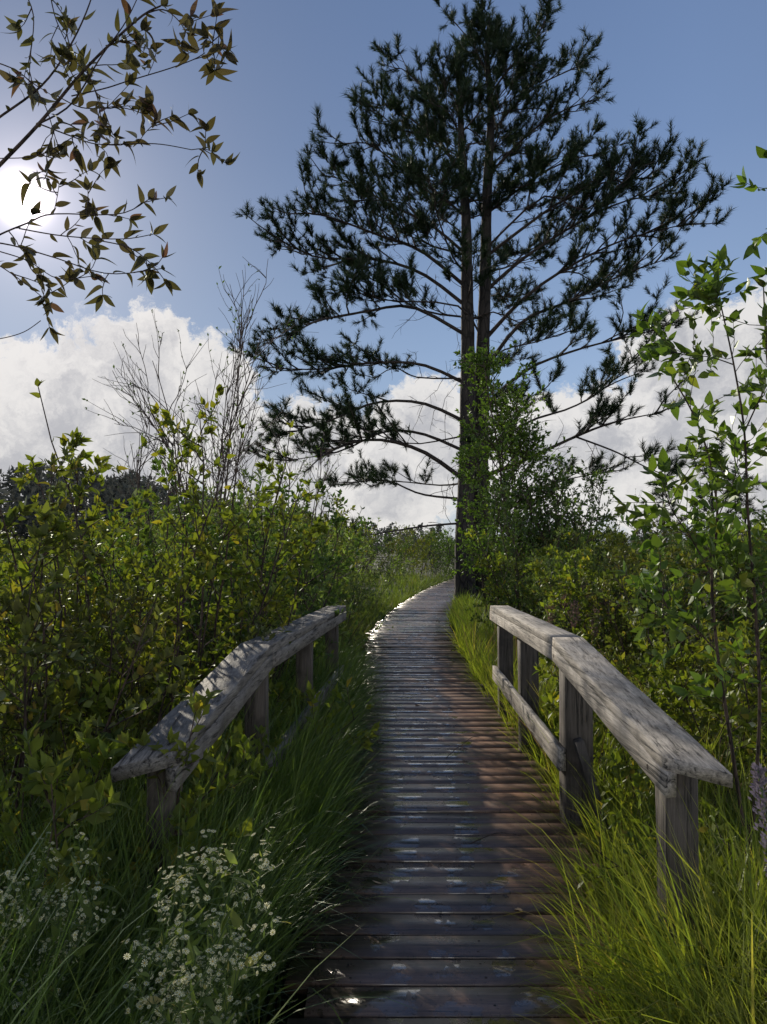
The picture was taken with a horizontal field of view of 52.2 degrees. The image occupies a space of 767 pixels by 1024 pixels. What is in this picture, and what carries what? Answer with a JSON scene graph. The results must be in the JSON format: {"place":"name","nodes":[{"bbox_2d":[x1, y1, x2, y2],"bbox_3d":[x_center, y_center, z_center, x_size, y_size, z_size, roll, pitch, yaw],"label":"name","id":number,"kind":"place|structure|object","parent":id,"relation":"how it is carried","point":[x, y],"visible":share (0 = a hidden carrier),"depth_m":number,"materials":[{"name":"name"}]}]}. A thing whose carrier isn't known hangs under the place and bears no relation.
{"place":"outdoors","nodes":[
{"label":"outdoors","id":0,"kind":"place"},
{"bbox_2d":[0,0,766,544],"label":"sky","id":1,"kind":"structure","parent":0,"point":[701,65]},
{"bbox_2d":[6,547,765,1023],"bbox_3d":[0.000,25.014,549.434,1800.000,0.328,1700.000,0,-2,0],"label":"ground","id":2,"kind":"structure","parent":0,"point":[298,997],"depth_m":3.38,"materials":[{"name":"plant"}]},
{"bbox_2d":[0,544,78,679],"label":"dark shrub","id":3,"kind":"object","parent":2,"relation":"on","point":[5,581],"visible":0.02,"depth_m":9.89,"materials":[{"name":"green plant"}]},
{"bbox_2d":[0,496,108,861],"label":"leafy shrub","id":4,"kind":"object","parent":2,"relation":"on","point":[10,519],"visible":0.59,"depth_m":3.46,"materials":[{"name":"green plant"}]},
{"bbox_2d":[0,825,123,1023],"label":"white aster","id":5,"kind":"object","parent":2,"relation":"on","point":[86,909],"visible":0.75,"depth_m":2.19,"materials":[{"name":"green plant"}]},
{"bbox_2d":[4,563,134,704],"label":"bushy shrub","id":6,"kind":"object","parent":2,"relation":"on","point":[5,585],"visible":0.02,"depth_m":7.36,"materials":[{"name":"green plant"}]},
{"bbox_2d":[0,493,179,776],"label":"leafy shrub","id":7,"kind":"object","parent":2,"relation":"on","point":[34,500],"visible":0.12,"depth_m":5.59,"materials":[{"name":"green plant"}]},
{"bbox_2d":[0,532,192,763],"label":"bushy shrub","id":8,"kind":"object","parent":2,"relation":"on","point":[31,550],"visible":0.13,"depth_m":5.07,"materials":[{"name":"green plant"}]},
{"bbox_2d":[0,550,192,748],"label":"bushy shrub","id":9,"kind":"object","parent":2,"relation":"on","point":[145,566],"visible":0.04,"depth_m":6.47,"materials":[{"name":"green plant"}]},
{"bbox_2d":[0,445,199,855],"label":"leafy shrub","id":10,"kind":"object","parent":2,"relation":"on","point":[36,651],"visible":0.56,"depth_m":3.43,"materials":[{"name":"green plant"}]},
{"bbox_2d":[0,0,239,343],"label":"overhanging tree","id":11,"kind":"object","parent":2,"relation":"on","point":[145,107],"visible":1,"depth_m":2.29,"materials":[{"name":"green plant"}]},
{"bbox_2d":[0,675,252,1015],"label":"shrub","id":12,"kind":"object","parent":2,"relation":"on","point":[45,771],"visible":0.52,"depth_m":2.68,"materials":[{"name":"green plant"}]},
{"bbox_2d":[0,433,256,833],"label":"leafy shrub","id":13,"kind":"object","parent":2,"relation":"on","point":[189,575],"visible":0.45,"depth_m":4.15,"materials":[{"name":"green plant"}]},
{"bbox_2d":[0,669,266,910],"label":"shrub","id":14,"kind":"object","parent":2,"relation":"on","point":[97,705],"visible":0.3,"depth_m":3.04,"materials":[{"name":"green plant"}]},
{"bbox_2d":[39,529,238,686],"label":"willow shrub","id":15,"kind":"object","parent":2,"relation":"on","point":[150,581],"visible":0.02,"depth_m":7.88,"materials":[{"name":"green plant"}]},
{"bbox_2d":[0,578,291,830],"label":"bushy shrub","id":16,"kind":"object","parent":2,"relation":"on","point":[100,662],"visible":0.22,"depth_m":3.95,"materials":[{"name":"green plant"}]},
{"bbox_2d":[114,503,181,558],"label":"willow shrub","id":17,"kind":"object","parent":2,"relation":"on","point":[158,534],"visible":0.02,"depth_m":16.11,"materials":[{"name":"green plant"}]},
{"bbox_2d":[61,521,255,730],"bbox_3d":[-1.830,1.163,6.442,1.618,2.176,1.437,1,-3,-23],"label":"leafy shrub","id":18,"kind":"object","parent":2,"relation":"on","point":[143,535],"visible":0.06,"depth_m":6.24,"materials":[{"name":"green plant"}]},
{"bbox_2d":[0,378,321,791],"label":"leafy shrub","id":19,"kind":"object","parent":2,"relation":"on","point":[80,440],"visible":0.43,"depth_m":4.95,"materials":[{"name":"green plant"}]},
{"bbox_2d":[96,523,237,639],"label":"dark shrub","id":20,"kind":"object","parent":2,"relation":"on","point":[169,530],"visible":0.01,"depth_m":10.83,"materials":[{"name":"green plant"}]},
{"bbox_2d":[103,365,251,586],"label":"bare shrub","id":21,"kind":"object","parent":2,"relation":"on","point":[137,469],"visible":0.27,"depth_m":10.40,"materials":[{"name":"brown plant"}]},
{"bbox_2d":[118,497,265,580],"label":"willow shrub","id":22,"kind":"object","parent":2,"relation":"on","point":[159,517],"visible":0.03,"depth_m":13.98,"materials":[{"name":"green plant"}]},
{"bbox_2d":[107,538,280,697],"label":"dark shrub","id":23,"kind":"object","parent":2,"relation":"on","point":[235,565],"visible":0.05,"depth_m":7.32,"materials":[{"name":"green plant"}]},
{"bbox_2d":[60,402,329,738],"bbox_3d":[-1.103,0.710,5.443,1.671,2.973,1.950,-2,-3,33],"label":"leafy shrub","id":24,"kind":"object","parent":2,"relation":"on","point":[319,526],"visible":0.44,"depth_m":5.49,"materials":[{"name":"green plant"}]},
{"bbox_2d":[82,257,318,638],"bbox_3d":[-2.147,-0.382,9.401,2.015,5.239,2.692,-1,-2,12],"label":"bare shrub","id":25,"kind":"object","parent":2,"relation":"on","point":[221,451],"visible":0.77,"depth_m":9.29,"materials":[{"name":"brown plant"}]},
{"bbox_2d":[121,827,288,1023],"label":"white aster","id":26,"kind":"object","parent":2,"relation":"on","point":[186,1004],"visible":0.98,"depth_m":1.98,"materials":[{"name":"green plant"}]},
{"bbox_2d":[37,615,379,815],"bbox_3d":[-1.065,1.411,5.021,2.039,1.526,1.885,0,-2,9],"label":"shrub","id":27,"kind":"object","parent":2,"relation":"on","point":[310,694],"visible":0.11,"depth_m":5.04,"materials":[{"name":"green plant"}]},
{"bbox_2d":[59,448,360,734],"bbox_3d":[-1.290,0.951,6.587,2.286,2.741,2.435,0,-2,-9],"label":"dark shrub","id":28,"kind":"object","parent":2,"relation":"on","point":[322,560],"visible":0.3,"depth_m":6.69,"materials":[{"name":"green plant"}]},
{"bbox_2d":[116,503,304,656],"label":"bushy shrub","id":29,"kind":"object","parent":2,"relation":"on","point":[214,536],"visible":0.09,"depth_m":9.29,"materials":[{"name":"green plant"}]},
{"bbox_2d":[140,508,285,583],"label":"bushy shrub","id":30,"kind":"object","parent":2,"relation":"on","point":[169,545],"visible":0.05,"depth_m":13.11,"materials":[{"name":"green plant"}]},
{"bbox_2d":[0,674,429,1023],"bbox_3d":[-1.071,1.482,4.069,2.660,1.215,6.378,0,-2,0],"label":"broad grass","id":31,"kind":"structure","parent":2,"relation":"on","point":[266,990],"depth_m":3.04,"materials":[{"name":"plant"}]},
{"bbox_2d":[0,627,431,1023],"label":"sedge grass","id":32,"kind":"structure","parent":2,"relation":"on","point":[86,974],"depth_m":2.95,"materials":[{"name":"plant"}]},
{"bbox_2d":[111,605,345,919],"bbox_3d":[-0.641,1.669,5.177,0.204,1.811,5.060,0,-2,4],"label":"wooden railing","id":33,"kind":"object","parent":2,"relation":"on","point":[239,674],"visible":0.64,"depth_m":3.70,"materials":[{"name":"wood"}]},
{"bbox_2d":[169,484,294,639],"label":"leafy shrub","id":34,"kind":"object","parent":2,"relation":"on","point":[282,490],"visible":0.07,"depth_m":9.81,"materials":[{"name":"green plant"}]},
{"bbox_2d":[170,480,319,579],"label":"dark shrub","id":35,"kind":"object","parent":2,"relation":"on","point":[307,504],"visible":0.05,"depth_m":15.62,"materials":[{"name":"green plant"}]},
{"bbox_2d":[120,465,374,693],"bbox_3d":[-1.566,0.875,8.319,2.494,2.855,2.721,2,-3,-44],"label":"willow shrub","id":36,"kind":"object","parent":2,"relation":"on","point":[322,590],"visible":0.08,"depth_m":8.14,"materials":[{"name":"green plant"}]},
{"bbox_2d":[177,480,355,598],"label":"bushy shrub","id":37,"kind":"object","parent":2,"relation":"on","point":[337,500],"visible":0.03,"depth_m":13.57,"materials":[{"name":"green plant"}]},
{"bbox_2d":[196,411,351,582],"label":"bare shrub","id":38,"kind":"object","parent":2,"relation":"on","point":[309,467],"visible":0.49,"depth_m":12.75,"materials":[{"name":"brown plant"}]},
{"bbox_2d":[228,506,335,625],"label":"willow shrub","id":39,"kind":"object","parent":2,"relation":"on","point":[289,557],"visible":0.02,"depth_m":11.58,"materials":[{"name":"green plant"}]},
{"bbox_2d":[224,495,346,608],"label":"bushy shrub","id":40,"kind":"object","parent":2,"relation":"on","point":[310,514],"visible":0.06,"depth_m":15.47,"materials":[{"name":"green plant"}]},
{"bbox_2d":[208,502,374,676],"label":"dark shrub","id":41,"kind":"object","parent":2,"relation":"on","point":[334,589],"visible":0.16,"depth_m":9.41,"materials":[{"name":"green plant"}]},
{"bbox_2d":[247,499,346,607],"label":"willow shrub","id":42,"kind":"object","parent":2,"relation":"on","point":[286,526],"visible":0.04,"depth_m":12.69,"materials":[{"name":"green plant"}]},
{"bbox_2d":[272,513,361,604],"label":"bushy shrub","id":43,"kind":"object","parent":2,"relation":"on","point":[349,541],"visible":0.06,"depth_m":20.01,"materials":[{"name":"green plant"}]},
{"bbox_2d":[283,512,354,600],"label":"willow shrub","id":44,"kind":"object","parent":2,"relation":"on","point":[330,549],"visible":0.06,"depth_m":18.18,"materials":[{"name":"green plant"}]},
{"bbox_2d":[278,513,377,599],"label":"bushy shrub","id":45,"kind":"object","parent":2,"relation":"on","point":[370,532],"visible":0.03,"depth_m":22.02,"materials":[{"name":"green plant"}]},
{"bbox_2d":[303,513,363,580],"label":"dark shrub","id":46,"kind":"object","parent":2,"relation":"on","point":[347,530],"visible":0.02,"depth_m":30.97,"materials":[{"name":"green plant"}]},
{"bbox_2d":[270,518,415,643],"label":"willow shrub","id":47,"kind":"object","parent":2,"relation":"on","point":[365,592],"visible":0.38,"depth_m":12.49,"materials":[{"name":"green plant"}]},
{"bbox_2d":[348,530,379,577],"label":"dark shrub","id":48,"kind":"object","parent":2,"relation":"on","point":[363,555],"visible":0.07,"depth_m":39.92,"materials":[{"name":"green plant"}]},
{"bbox_2d":[351,529,400,584],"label":"bushy shrub","id":49,"kind":"object","parent":2,"relation":"on","point":[381,554],"visible":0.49,"depth_m":32.69,"materials":[{"name":"green plant"}]},
{"bbox_2d":[0,458,761,560],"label":"distant wood","id":50,"kind":"object","parent":2,"relation":"on","point":[108,494],"visible":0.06,"depth_m":87.53,"materials":[{"name":"green plant"}]},
{"bbox_2d":[0,562,766,897],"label":"meadow grass","id":51,"kind":"structure","parent":2,"relation":"on","point":[386,602],"depth_m":15.80,"materials":[{"name":"plant"}]},
{"bbox_2d":[372,530,415,579],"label":"dark shrub","id":52,"kind":"object","parent":2,"relation":"on","point":[397,548],"visible":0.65,"depth_m":35.80,"materials":[{"name":"green plant"}]},
{"bbox_2d":[391,521,430,574],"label":"bushy shrub","id":53,"kind":"object","parent":2,"relation":"on","point":[401,541],"visible":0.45,"depth_m":42.65,"materials":[{"name":"green plant"}]},
{"bbox_2d":[388,526,439,578],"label":"bushy shrub","id":54,"kind":"object","parent":2,"relation":"on","point":[420,550],"visible":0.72,"depth_m":37.77,"materials":[{"name":"green plant"}]},
{"bbox_2d":[406,524,451,574],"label":"dark shrub","id":55,"kind":"object","parent":2,"relation":"on","point":[430,556],"visible":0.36,"depth_m":43.77,"materials":[{"name":"green plant"}]},
{"bbox_2d":[417,528,454,576],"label":"dark shrub","id":56,"kind":"object","parent":2,"relation":"on","point":[439,561],"visible":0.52,"depth_m":39.85,"materials":[{"name":"green plant"}]},
{"bbox_2d":[431,529,454,578],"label":"dark shrub","id":57,"kind":"object","parent":2,"relation":"on","point":[452,548],"visible":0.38,"depth_m":36.89,"materials":[{"name":"green plant"}]},
{"bbox_2d":[226,0,736,600],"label":"pine tree","id":58,"kind":"object","parent":2,"relation":"on","point":[492,40],"visible":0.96,"depth_m":22.86,"materials":[{"name":"green plant"}]},
{"bbox_2d":[440,422,542,611],"bbox_3d":[2.418,0.231,17.576,2.196,4.524,2.497,-2,-3,32],"label":"young maple","id":59,"kind":"object","parent":2,"relation":"on","point":[468,472],"visible":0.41,"depth_m":17.39,"materials":[{"name":"green plant"}]},
{"bbox_2d":[451,337,582,609],"bbox_3d":[2.687,-0.559,15.904,2.611,5.927,3.258,-2,-3,35],"label":"young maple","id":60,"kind":"object","parent":2,"relation":"on","point":[507,429],"visible":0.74,"depth_m":15.82,"materials":[{"name":"green plant"}]},
{"bbox_2d":[498,538,564,615],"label":"willow shrub","id":61,"kind":"object","parent":2,"relation":"on","point":[520,578],"visible":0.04,"depth_m":15.39,"materials":[{"name":"green plant"}]},
{"bbox_2d":[459,464,620,640],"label":"dark shrub","id":62,"kind":"object","parent":2,"relation":"on","point":[512,549],"visible":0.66,"depth_m":12.29,"materials":[{"name":"green plant"}]},
{"bbox_2d":[464,528,615,623],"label":"bushy shrub","id":63,"kind":"object","parent":2,"relation":"on","point":[499,561],"visible":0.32,"depth_m":12.18,"materials":[{"name":"green plant"}]},
{"bbox_2d":[489,518,612,625],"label":"bushy shrub","id":64,"kind":"object","parent":2,"relation":"on","point":[547,545],"visible":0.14,"depth_m":14.10,"materials":[{"name":"green plant"}]},
{"bbox_2d":[545,599,556,683],"bbox_3d":[1.952,1.611,9.141,0.143,1.185,0.151,1,-3,-27],"label":"seed plume","id":65,"kind":"object","parent":2,"relation":"on","point":[551,608],"visible":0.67,"depth_m":9.15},
{"bbox_2d":[500,459,627,610],"bbox_3d":[3.433,0.672,15.053,2.648,3.461,2.431,-1,-3,24],"label":"young maple","id":66,"kind":"object","parent":2,"relation":"on","point":[549,492],"visible":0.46,"depth_m":15.02,"materials":[{"name":"green plant"}]},
{"bbox_2d":[503,544,632,651],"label":"willow shrub","id":67,"kind":"object","parent":2,"relation":"on","point":[513,571],"visible":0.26,"depth_m":11.06,"materials":[{"name":"green plant"}]},
{"bbox_2d":[567,600,580,633],"bbox_3d":[2.068,1.587,8.436,0.134,1.294,0.160,2,-3,-45],"label":"seed plume","id":68,"kind":"object","parent":2,"relation":"on","point":[574,611],"visible":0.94,"depth_m":8.46,"materials":[{"name":"plant"}]},
{"bbox_2d":[520,526,637,639],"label":"willow shrub","id":69,"kind":"object","parent":2,"relation":"on","point":[552,552],"visible":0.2,"depth_m":11.31,"materials":[{"name":"green plant"}]},
{"bbox_2d":[527,550,637,654],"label":"willow shrub","id":70,"kind":"object","parent":2,"relation":"on","point":[545,602],"visible":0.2,"depth_m":10.12,"materials":[{"name":"green plant"}]},
{"bbox_2d":[545,528,643,602],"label":"bushy shrub","id":71,"kind":"object","parent":2,"relation":"on","point":[633,541],"visible":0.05,"depth_m":14.52,"materials":[{"name":"green plant"}]},
{"bbox_2d":[589,609,603,647],"bbox_3d":[2.217,1.614,8.133,0.137,1.246,0.128,0,-2,0],"label":"seed plume","id":72,"kind":"object","parent":2,"relation":"on","point":[592,623],"visible":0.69,"depth_m":8.15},
{"bbox_2d":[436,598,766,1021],"bbox_3d":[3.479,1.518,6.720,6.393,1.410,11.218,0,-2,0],"label":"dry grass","id":73,"kind":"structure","parent":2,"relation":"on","point":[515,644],"depth_m":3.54,"materials":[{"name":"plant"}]},
{"bbox_2d":[438,609,766,1023],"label":"sunlit grass","id":74,"kind":"structure","parent":2,"relation":"on","point":[696,1001],"depth_m":2.77,"materials":[{"name":"plant"}]},
{"bbox_2d":[490,605,732,961],"bbox_3d":[1.175,1.668,5.116,0.368,1.811,5.043,0,-2,0],"label":"wooden railing","id":75,"kind":"object","parent":2,"relation":"on","point":[667,753],"visible":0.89,"depth_m":3.89,"materials":[{"name":"wood"}]},
{"bbox_2d":[528,548,719,686],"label":"bushy shrub","id":76,"kind":"object","parent":2,"relation":"on","point":[536,566],"visible":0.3,"depth_m":8.96,"materials":[{"name":"green plant"}]},
{"bbox_2d":[545,544,702,682],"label":"bushy shrub","id":77,"kind":"object","parent":2,"relation":"on","point":[584,568],"visible":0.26,"depth_m":9.07,"materials":[{"name":"green plant"}]},
{"bbox_2d":[525,627,724,795],"bbox_3d":[1.895,1.539,6.114,1.525,1.361,1.706,-1,-3,25],"label":"shrub","id":78,"kind":"object","parent":2,"relation":"on","point":[661,690],"visible":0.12,"depth_m":6.04,"materials":[{"name":"green plant"}]},
{"bbox_2d":[526,534,751,698],"bbox_3d":[2.849,1.259,8.486,1.987,2.143,2.016,1,-3,-22],"label":"bushy shrub","id":79,"kind":"object","parent":2,"relation":"on","point":[548,581],"visible":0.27,"depth_m":8.56,"materials":[{"name":"green plant"}]},
{"bbox_2d":[531,652,766,861],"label":"shrub","id":80,"kind":"object","parent":2,"relation":"on","point":[612,758],"visible":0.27,"depth_m":4.53,"materials":[{"name":"green plant"}]},
{"bbox_2d":[597,545,716,664],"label":"bushy shrub","id":81,"kind":"object","parent":2,"relation":"on","point":[678,567],"visible":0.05,"depth_m":10.43,"materials":[{"name":"green plant"}]},
{"bbox_2d":[640,477,685,546],"bbox_3d":[12.105,0.725,33.879,2.014,5.008,2.172,0,-2,0],"label":"pine","id":82,"kind":"object","parent":2,"relation":"on","point":[655,494],"visible":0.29,"depth_m":33.99,"materials":[{"name":"green plant"}]},
{"bbox_2d":[606,525,727,598],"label":"bushy shrub","id":83,"kind":"object","parent":2,"relation":"on","point":[616,531],"visible":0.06,"depth_m":15.40,"materials":[{"name":"green plant"}]},
{"bbox_2d":[606,899,733,960],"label":"leafy weed","id":84,"kind":"object","parent":2,"relation":"on","point":[653,925],"visible":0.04,"depth_m":2.87,"materials":[{"name":"green plant"}]},
{"bbox_2d":[574,772,766,940],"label":"shrub","id":85,"kind":"object","parent":2,"relation":"on","point":[637,778],"visible":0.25,"depth_m":3.34,"materials":[{"name":"green plant"}]},
{"bbox_2d":[588,530,766,748],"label":"bushy shrub","id":86,"kind":"object","parent":2,"relation":"on","point":[631,607],"visible":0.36,"depth_m":6.21,"materials":[{"name":"green plant"}]},
{"bbox_2d":[590,523,766,606],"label":"bushy shrub","id":87,"kind":"object","parent":2,"relation":"on","point":[619,539],"visible":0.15,"depth_m":11.67,"materials":[{"name":"green plant"}]},
{"bbox_2d":[629,985,736,1023],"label":"leafy weed","id":88,"kind":"object","parent":2,"relation":"on","point":[664,1000],"visible":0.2,"depth_m":2.57,"materials":[{"name":"green plant"}]},
{"bbox_2d":[640,520,726,553],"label":"bushy shrub","id":89,"kind":"object","parent":2,"relation":"on","point":[657,530],"visible":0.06,"depth_m":16.70,"materials":[{"name":"green plant"}]},
{"bbox_2d":[607,146,766,898],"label":"broadleaf sapling","id":90,"kind":"object","parent":2,"relation":"on","point":[708,291],"visible":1,"depth_m":3.40,"materials":[{"name":"green plant"}]},
{"bbox_2d":[618,498,766,723],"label":"dark shrub","id":91,"kind":"object","parent":2,"relation":"on","point":[758,551],"visible":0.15,"depth_m":8.05,"materials":[{"name":"green plant"}]},
{"bbox_2d":[619,585,766,808],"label":"bushy shrub","id":92,"kind":"object","parent":2,"relation":"on","point":[695,657],"visible":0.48,"depth_m":5.10,"materials":[{"name":"green plant"}]},
{"bbox_2d":[627,548,766,692],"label":"bushy shrub","id":93,"kind":"object","parent":2,"relation":"on","point":[743,570],"visible":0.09,"depth_m":8.12,"materials":[{"name":"green plant"}]},
{"bbox_2d":[646,518,752,616],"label":"willow shrub","id":94,"kind":"object","parent":2,"relation":"on","point":[683,548],"visible":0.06,"depth_m":13.26,"materials":[{"name":"green plant"}]},
{"bbox_2d":[647,535,766,632],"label":"bushy shrub","id":95,"kind":"object","parent":2,"relation":"on","point":[666,550],"visible":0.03,"depth_m":10.98,"materials":[{"name":"green plant"}]},
{"bbox_2d":[650,527,765,645],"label":"bushy shrub","id":96,"kind":"object","parent":2,"relation":"on","point":[679,550],"visible":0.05,"depth_m":11.44,"materials":[{"name":"green plant"}]},
{"bbox_2d":[678,434,745,532],"bbox_3d":[12.547,-0.050,29.987,2.591,6.094,2.377,-2,-3,33],"label":"pine","id":97,"kind":"object","parent":2,"relation":"on","point":[711,500],"visible":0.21,"depth_m":29.95,"materials":[{"name":"green plant"}]},
{"bbox_2d":[665,515,766,594],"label":"bushy shrub","id":98,"kind":"object","parent":2,"relation":"on","point":[679,517],"visible":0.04,"depth_m":13.86,"materials":[{"name":"green plant"}]},
{"bbox_2d":[682,518,766,668],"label":"bushy shrub","id":99,"kind":"object","parent":2,"relation":"on","point":[684,552],"visible":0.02,"depth_m":8.85,"materials":[{"name":"green plant"}]},
{"bbox_2d":[691,522,766,619],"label":"bushy shrub","id":100,"kind":"object","parent":2,"relation":"on","point":[752,547],"visible":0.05,"depth_m":12.02,"materials":[{"name":"green plant"}]},
{"bbox_2d":[724,464,763,536],"bbox_3d":[17.447,0.458,38.149,2.374,5.780,2.683,2,-3,-37],"label":"pine","id":101,"kind":"object","parent":2,"relation":"on","point":[751,504],"visible":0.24,"depth_m":37.96,"materials":[{"name":"green plant"}]},
{"bbox_2d":[748,762,766,876],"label":"flower spike","id":102,"kind":"object","parent":2,"relation":"on","point":[759,773],"visible":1,"depth_m":1.47,"materials":[{"name":"plant"}]},
{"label":"boardwalk joists","id":103,"kind":"structure","parent":2,"relation":"on","visible":0},
{"bbox_2d":[285,579,621,1023],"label":"boardwalk","id":104,"kind":"structure","parent":103,"relation":"on","point":[424,959],"depth_m":3.87,"materials":[{"name":"brown wood"}]},
{"bbox_2d":[345,624,601,1023],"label":"boardwalk nails","id":105,"kind":"object","parent":104,"relation":"attached to","point":[460,873],"visible":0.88,"depth_m":3.82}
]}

